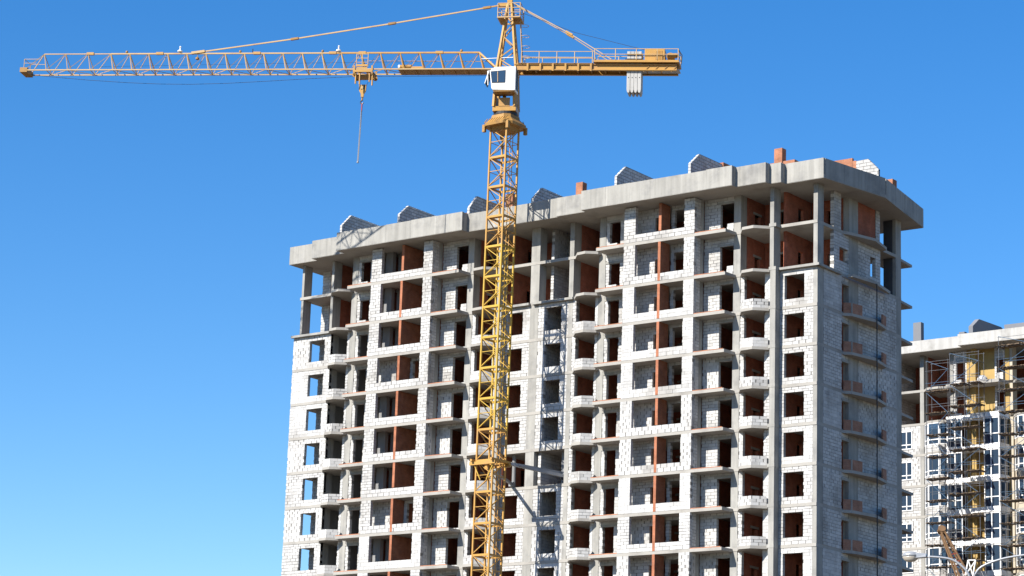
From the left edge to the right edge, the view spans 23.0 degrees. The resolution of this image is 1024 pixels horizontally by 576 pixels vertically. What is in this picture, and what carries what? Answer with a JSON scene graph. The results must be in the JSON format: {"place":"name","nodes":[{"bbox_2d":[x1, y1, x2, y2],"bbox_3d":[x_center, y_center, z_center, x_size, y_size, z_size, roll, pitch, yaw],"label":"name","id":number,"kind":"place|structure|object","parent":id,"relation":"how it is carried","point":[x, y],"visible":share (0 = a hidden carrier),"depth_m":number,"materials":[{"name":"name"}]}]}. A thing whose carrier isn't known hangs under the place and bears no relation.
{"place":"outdoors","nodes":[
{"label":"outdoors","id":0,"kind":"place"},
{"bbox_2d":[0,0,1023,575],"label":"sky","id":1,"kind":"structure","parent":0,"point":[150,292],"materials":[{"name":"blue"}]},
{"bbox_2d":[561,451,563,482],"bbox_3d":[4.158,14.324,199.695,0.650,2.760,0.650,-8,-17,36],"label":"steel prop","id":2,"kind":"object","parent":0,"point":[562,469],"visible":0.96,"depth_m":199.66,"materials":[{"name":"grey metal"}]},
{"label":"ground","id":3,"kind":"structure","parent":0,"visible":0},
{"bbox_2d":[20,0,681,575],"bbox_3d":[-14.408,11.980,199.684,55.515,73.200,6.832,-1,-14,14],"label":"tower crane","id":4,"kind":"object","parent":3,"relation":"on","point":[632,66],"visible":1,"depth_m":201.69,"materials":[{"name":"metal"}]},
{"bbox_2d":[359,81,368,103],"bbox_3d":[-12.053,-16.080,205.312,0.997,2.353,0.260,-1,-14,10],"label":"hook block","id":5,"kind":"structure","parent":4,"relation":"hanging from","point":[362,89],"depth_m":205.24,"materials":[{"name":"metal"}]},
{"bbox_2d":[357,103,362,162],"bbox_3d":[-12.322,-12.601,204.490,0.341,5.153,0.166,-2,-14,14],"label":"lifting sling","id":6,"kind":"object","parent":5,"relation":"hanging from","point":[359,134],"visible":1,"depth_m":204.46,"materials":[{"name":"fabric"}]},
{"bbox_2d":[281,148,923,575],"bbox_3d":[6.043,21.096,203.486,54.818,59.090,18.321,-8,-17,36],"label":"apartment building","id":7,"kind":"structure","parent":3,"relation":"on","point":[707,378],"depth_m":196.96,"materials":[{"name":"concrete"}]},
{"bbox_2d":[512,455,515,487],"bbox_3d":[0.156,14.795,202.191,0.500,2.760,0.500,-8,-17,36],"label":"steel prop","id":8,"kind":"object","parent":7,"relation":"on","point":[514,470],"visible":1,"depth_m":202.08,"materials":[{"name":"grey metal"}]},
{"bbox_2d":[469,457,563,486],"bbox_3d":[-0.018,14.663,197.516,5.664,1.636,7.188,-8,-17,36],"label":"crane tie","id":9,"kind":"object","parent":7,"relation":"attached to","point":[493,460],"visible":0.93,"depth_m":196.71,"materials":[{"name":"metal"}]},
{"bbox_2d":[925,359,955,575],"bbox_3d":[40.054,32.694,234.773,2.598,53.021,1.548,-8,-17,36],"label":"scaffolding","id":10,"kind":"object","parent":3,"relation":"on","point":[932,479],"visible":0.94,"depth_m":238.61,"materials":[{"name":"metal"}]},
{"bbox_2d":[937,525,975,575],"bbox_3d":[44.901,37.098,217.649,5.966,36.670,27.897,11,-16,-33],"label":"mobile crane","id":11,"kind":"object","parent":3,"relation":"on","point":[941,532],"visible":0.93,"depth_m":231.99,"materials":[{"name":"brown paint"}]},
{"bbox_2d":[901,319,1023,575],"bbox_3d":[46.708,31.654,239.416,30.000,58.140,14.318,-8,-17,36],"label":"apartment building","id":12,"kind":"structure","parent":3,"relation":"on","point":[981,336],"depth_m":239.97,"materials":[{"name":"concrete"}]},
{"bbox_2d":[902,431,912,449],"bbox_3d":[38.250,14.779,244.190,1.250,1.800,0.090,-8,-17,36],"label":"window","id":13,"kind":"structure","parent":12,"relation":"in","point":[907,436],"depth_m":244.12,"materials":[{"name":"white paint"}]},
{"bbox_2d":[902,461,912,480],"bbox_3d":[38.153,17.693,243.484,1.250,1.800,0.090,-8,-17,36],"label":"window","id":14,"kind":"structure","parent":12,"relation":"in","point":[907,467],"depth_m":243.43,"materials":[{"name":"white paint"}]},
{"bbox_2d":[902,492,912,511],"bbox_3d":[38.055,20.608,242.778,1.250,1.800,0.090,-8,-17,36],"label":"window","id":15,"kind":"structure","parent":12,"relation":"in","point":[907,501],"depth_m":242.72,"materials":[{"name":"white paint"}]},
{"bbox_2d":[902,523,912,542],"bbox_3d":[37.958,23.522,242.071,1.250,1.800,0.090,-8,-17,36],"label":"window","id":16,"kind":"structure","parent":12,"relation":"in","point":[905,537],"depth_m":242.01,"materials":[{"name":"white paint"}]},
{"bbox_2d":[902,558,912,573],"bbox_3d":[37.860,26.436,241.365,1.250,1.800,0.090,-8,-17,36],"label":"window","id":17,"kind":"structure","parent":12,"relation":"in","point":[906,564],"depth_m":241.30,"materials":[{"name":"white paint"}]},
{"bbox_2d":[925,423,927,446],"bbox_3d":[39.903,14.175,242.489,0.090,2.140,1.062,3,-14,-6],"label":"window","id":18,"kind":"structure","parent":12,"relation":"in","point":[927,423],"depth_m":242.54,"materials":[{"name":"white paint"}]},
{"bbox_2d":[925,455,927,477],"bbox_3d":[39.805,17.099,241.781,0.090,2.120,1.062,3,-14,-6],"label":"window","id":19,"kind":"structure","parent":12,"relation":"in","point":[926,459],"depth_m":241.89,"materials":[{"name":"white paint"}]},
{"bbox_2d":[925,486,928,508],"bbox_3d":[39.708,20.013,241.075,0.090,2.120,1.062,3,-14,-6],"label":"window","id":20,"kind":"structure","parent":12,"relation":"in","point":[926,488],"depth_m":241.24,"materials":[{"name":"white paint"}]},
{"bbox_2d":[925,517,928,539],"bbox_3d":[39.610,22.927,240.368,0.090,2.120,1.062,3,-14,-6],"label":"window","id":21,"kind":"structure","parent":12,"relation":"in","point":[926,519],"depth_m":240.59,"materials":[{"name":"white paint"}]},
{"bbox_2d":[925,548,928,570],"bbox_3d":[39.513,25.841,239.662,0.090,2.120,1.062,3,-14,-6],"label":"window","id":22,"kind":"structure","parent":12,"relation":"in","point":[928,548],"depth_m":239.95,"materials":[{"name":"white paint"}]},
{"bbox_2d":[928,422,938,444],"bbox_3d":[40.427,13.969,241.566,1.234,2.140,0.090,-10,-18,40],"label":"window","id":23,"kind":"structure","parent":12,"relation":"in","point":[935,431],"depth_m":241.54,"materials":[{"name":"blue glass"}]},
{"bbox_2d":[928,453,939,475],"bbox_3d":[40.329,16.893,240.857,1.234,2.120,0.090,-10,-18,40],"label":"window","id":24,"kind":"structure","parent":12,"relation":"in","point":[936,463],"depth_m":240.83,"materials":[{"name":"white paint"}]},
{"bbox_2d":[928,484,939,506],"bbox_3d":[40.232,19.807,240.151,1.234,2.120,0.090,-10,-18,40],"label":"window","id":25,"kind":"structure","parent":12,"relation":"in","point":[936,496],"depth_m":240.18,"materials":[{"name":"white paint"}]},
{"bbox_2d":[928,516,939,538],"bbox_3d":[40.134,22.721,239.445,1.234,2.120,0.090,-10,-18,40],"label":"window","id":26,"kind":"structure","parent":12,"relation":"in","point":[936,518],"depth_m":239.42,"materials":[{"name":"white paint"}]},
{"bbox_2d":[929,547,939,569],"bbox_3d":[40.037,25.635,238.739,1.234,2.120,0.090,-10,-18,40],"label":"window","id":27,"kind":"structure","parent":12,"relation":"in","point":[935,551],"depth_m":238.78,"materials":[{"name":"white paint"}]},
{"bbox_2d":[939,422,946,443],"bbox_3d":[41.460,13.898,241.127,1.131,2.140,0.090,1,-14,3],"label":"window","id":28,"kind":"structure","parent":12,"relation":"in","point":[942,440],"depth_m":241.18,"materials":[{"name":"white paint"}]},
{"bbox_2d":[939,453,946,474],"bbox_3d":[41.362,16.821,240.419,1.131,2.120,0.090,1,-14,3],"label":"window","id":29,"kind":"structure","parent":12,"relation":"in","point":[943,466],"depth_m":240.42,"materials":[{"name":"white paint"}]},
{"bbox_2d":[940,484,946,506],"bbox_3d":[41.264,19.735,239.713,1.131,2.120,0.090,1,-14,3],"label":"window","id":30,"kind":"structure","parent":12,"relation":"in","point":[943,487],"depth_m":239.77,"materials":[{"name":"white paint"}]},
{"bbox_2d":[940,516,946,536],"bbox_3d":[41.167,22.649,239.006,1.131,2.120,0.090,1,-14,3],"label":"window","id":31,"kind":"structure","parent":12,"relation":"in","point":[942,518],"depth_m":239.19,"materials":[{"name":"white paint"}]},
{"bbox_2d":[940,547,947,569],"bbox_3d":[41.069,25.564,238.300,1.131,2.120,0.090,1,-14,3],"label":"window","id":32,"kind":"structure","parent":12,"relation":"in","point":[942,553],"depth_m":238.31,"materials":[{"name":"blue glass"}]},
{"bbox_2d":[947,421,961,447],"bbox_3d":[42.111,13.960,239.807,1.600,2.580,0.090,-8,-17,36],"label":"window","id":33,"kind":"structure","parent":12,"relation":"in","point":[959,443],"depth_m":239.66,"materials":[{"name":"white paint"}]},
{"bbox_2d":[947,452,962,478],"bbox_3d":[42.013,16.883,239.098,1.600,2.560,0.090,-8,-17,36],"label":"window","id":34,"kind":"structure","parent":12,"relation":"in","point":[958,456],"depth_m":239.07,"materials":[{"name":"white paint"}]},
{"bbox_2d":[947,483,962,510],"bbox_3d":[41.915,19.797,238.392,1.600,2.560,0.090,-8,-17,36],"label":"window","id":35,"kind":"structure","parent":12,"relation":"in","point":[950,505],"depth_m":238.37,"materials":[{"name":"white paint"}]},
{"bbox_2d":[947,515,962,541],"bbox_3d":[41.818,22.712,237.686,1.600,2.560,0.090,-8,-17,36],"label":"window","id":36,"kind":"structure","parent":12,"relation":"in","point":[959,534],"depth_m":237.68,"materials":[{"name":"white paint"}]},
{"bbox_2d":[948,546,963,573],"bbox_3d":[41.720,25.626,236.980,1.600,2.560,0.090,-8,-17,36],"label":"window","id":37,"kind":"structure","parent":12,"relation":"in","point":[959,549],"depth_m":236.92,"materials":[{"name":"white paint"}]},
{"bbox_2d":[977,375,987,379],"bbox_3d":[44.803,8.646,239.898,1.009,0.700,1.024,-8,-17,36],"label":"debris sack","id":38,"kind":"object","parent":12,"relation":"on","point":[983,377],"visible":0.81,"depth_m":239.51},
{"bbox_2d":[984,448,999,474],"bbox_3d":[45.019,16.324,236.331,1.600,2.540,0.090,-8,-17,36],"label":"window","id":39,"kind":"structure","parent":12,"relation":"in","point":[991,456],"depth_m":236.34,"materials":[{"name":"white paint"}]},
{"bbox_2d":[984,480,999,506],"bbox_3d":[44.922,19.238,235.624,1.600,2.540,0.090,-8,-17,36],"label":"window","id":40,"kind":"structure","parent":12,"relation":"in","point":[992,487],"depth_m":235.60,"materials":[{"name":"white paint"}]},
{"bbox_2d":[985,416,999,443],"bbox_3d":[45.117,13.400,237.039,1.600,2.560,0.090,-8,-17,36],"label":"window","id":41,"kind":"structure","parent":12,"relation":"in","point":[991,423],"depth_m":237.01,"materials":[{"name":"white paint"}]},
{"bbox_2d":[985,512,1000,538],"bbox_3d":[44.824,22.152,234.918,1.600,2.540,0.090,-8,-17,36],"label":"window","id":42,"kind":"structure","parent":12,"relation":"in","point":[993,528],"depth_m":234.91,"materials":[{"name":"white paint"}]},
{"bbox_2d":[985,544,1000,570],"bbox_3d":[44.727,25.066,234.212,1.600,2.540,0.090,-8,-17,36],"label":"window","id":43,"kind":"structure","parent":12,"relation":"in","point":[992,551],"depth_m":234.22,"materials":[{"name":"white paint"}]},
{"bbox_2d":[1000,416,1008,443],"bbox_3d":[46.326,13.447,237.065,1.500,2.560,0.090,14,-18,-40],"label":"window","id":44,"kind":"structure","parent":12,"relation":"in","point":[1003,422],"depth_m":237.04,"materials":[{"name":"white paint"}]},
{"bbox_2d":[1000,448,1008,475],"bbox_3d":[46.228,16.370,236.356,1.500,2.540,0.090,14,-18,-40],"label":"window","id":45,"kind":"structure","parent":12,"relation":"in","point":[1002,462],"depth_m":236.29,"materials":[{"name":"white paint"}]},
{"bbox_2d":[1001,480,1009,507],"bbox_3d":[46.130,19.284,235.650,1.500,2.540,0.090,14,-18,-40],"label":"window","id":46,"kind":"structure","parent":12,"relation":"in","point":[1004,494],"depth_m":235.65,"materials":[{"name":"white paint"}]},
{"bbox_2d":[1001,512,1010,539],"bbox_3d":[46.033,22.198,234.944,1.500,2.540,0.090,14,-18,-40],"label":"window","id":47,"kind":"structure","parent":12,"relation":"in","point":[1004,519],"depth_m":234.91,"materials":[{"name":"white paint"}]},
{"bbox_2d":[1001,544,1010,571],"bbox_3d":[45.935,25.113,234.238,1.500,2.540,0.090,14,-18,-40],"label":"window","id":48,"kind":"structure","parent":12,"relation":"in","point":[1004,565],"depth_m":234.22,"materials":[{"name":"white paint"}]},
{"bbox_2d":[1014,415,1017,438],"bbox_3d":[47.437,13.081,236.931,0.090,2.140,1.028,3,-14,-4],"label":"window","id":49,"kind":"structure","parent":12,"relation":"in","point":[1016,417],"depth_m":236.98,"materials":[{"name":"white paint"}]},
{"bbox_2d":[1015,447,1017,470],"bbox_3d":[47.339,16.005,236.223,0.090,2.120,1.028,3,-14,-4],"label":"window","id":50,"kind":"structure","parent":12,"relation":"in","point":[1016,450],"depth_m":236.34,"materials":[{"name":"white paint"}]},
{"bbox_2d":[1015,480,1018,498],"bbox_3d":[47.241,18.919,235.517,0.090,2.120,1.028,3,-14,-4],"label":"window","id":51,"kind":"structure","parent":12,"relation":"in","point":[1016,481],"depth_m":235.65,"materials":[{"name":"white paint"}]},
{"bbox_2d":[1016,510,1018,533],"bbox_3d":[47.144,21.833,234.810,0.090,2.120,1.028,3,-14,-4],"label":"window","id":52,"kind":"structure","parent":12,"relation":"in","point":[1017,517],"depth_m":234.85,"materials":[{"name":"white paint"}]},
{"bbox_2d":[1016,542,1019,565],"bbox_3d":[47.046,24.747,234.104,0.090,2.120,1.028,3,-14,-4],"label":"window","id":53,"kind":"structure","parent":12,"relation":"in","point":[1017,549],"depth_m":234.11,"materials":[{"name":"white paint"}]},
{"bbox_2d":[1018,414,1023,436],"bbox_3d":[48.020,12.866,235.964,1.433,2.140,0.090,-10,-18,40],"label":"window","id":54,"kind":"structure","parent":12,"relation":"in","point":[1020,417],"depth_m":236.23,"materials":[{"name":"white paint"}]},
{"bbox_2d":[1018,446,1023,468],"bbox_3d":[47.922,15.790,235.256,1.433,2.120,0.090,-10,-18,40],"label":"window","id":55,"kind":"structure","parent":12,"relation":"in","point":[1020,448],"depth_m":235.54,"materials":[{"name":"white paint"}]},
{"bbox_2d":[1019,479,1023,498],"bbox_3d":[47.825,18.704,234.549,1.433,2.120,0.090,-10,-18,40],"label":"window","id":56,"kind":"structure","parent":12,"relation":"in","point":[1021,482],"depth_m":234.85,"materials":[{"name":"white paint"}]},
{"bbox_2d":[1019,510,1023,532],"bbox_3d":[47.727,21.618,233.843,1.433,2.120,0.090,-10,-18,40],"label":"window","id":57,"kind":"structure","parent":12,"relation":"in","point":[1021,518],"depth_m":234.16,"materials":[{"name":"white paint"}]},
{"bbox_2d":[1020,542,1023,564],"bbox_3d":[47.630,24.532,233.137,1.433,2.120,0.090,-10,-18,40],"label":"window","id":58,"kind":"structure","parent":12,"relation":"in","point":[1021,548],"depth_m":233.42,"materials":[{"name":"white paint"}]},
{"bbox_2d":[902,551,1023,575],"bbox_3d":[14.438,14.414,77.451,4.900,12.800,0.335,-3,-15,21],"label":"street lamp","id":59,"kind":"object","parent":3,"relation":"on","point":[910,556],"visible":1,"depth_m":79.33,"materials":[{"name":"metal"}]},
{"bbox_2d":[949,350,986,575],"bbox_3d":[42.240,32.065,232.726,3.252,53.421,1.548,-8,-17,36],"label":"scaffolding","id":60,"kind":"object","parent":3,"relation":"on","point":[964,428],"visible":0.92,"depth_m":236.62,"materials":[{"name":"brown metal"}]},
{"bbox_2d":[996,334,1023,575],"bbox_3d":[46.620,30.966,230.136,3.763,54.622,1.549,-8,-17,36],"label":"scaffolding","id":61,"kind":"object","parent":3,"relation":"on","point":[1004,390],"visible":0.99,"depth_m":234.53,"materials":[{"name":"brown metal"}]}
]}

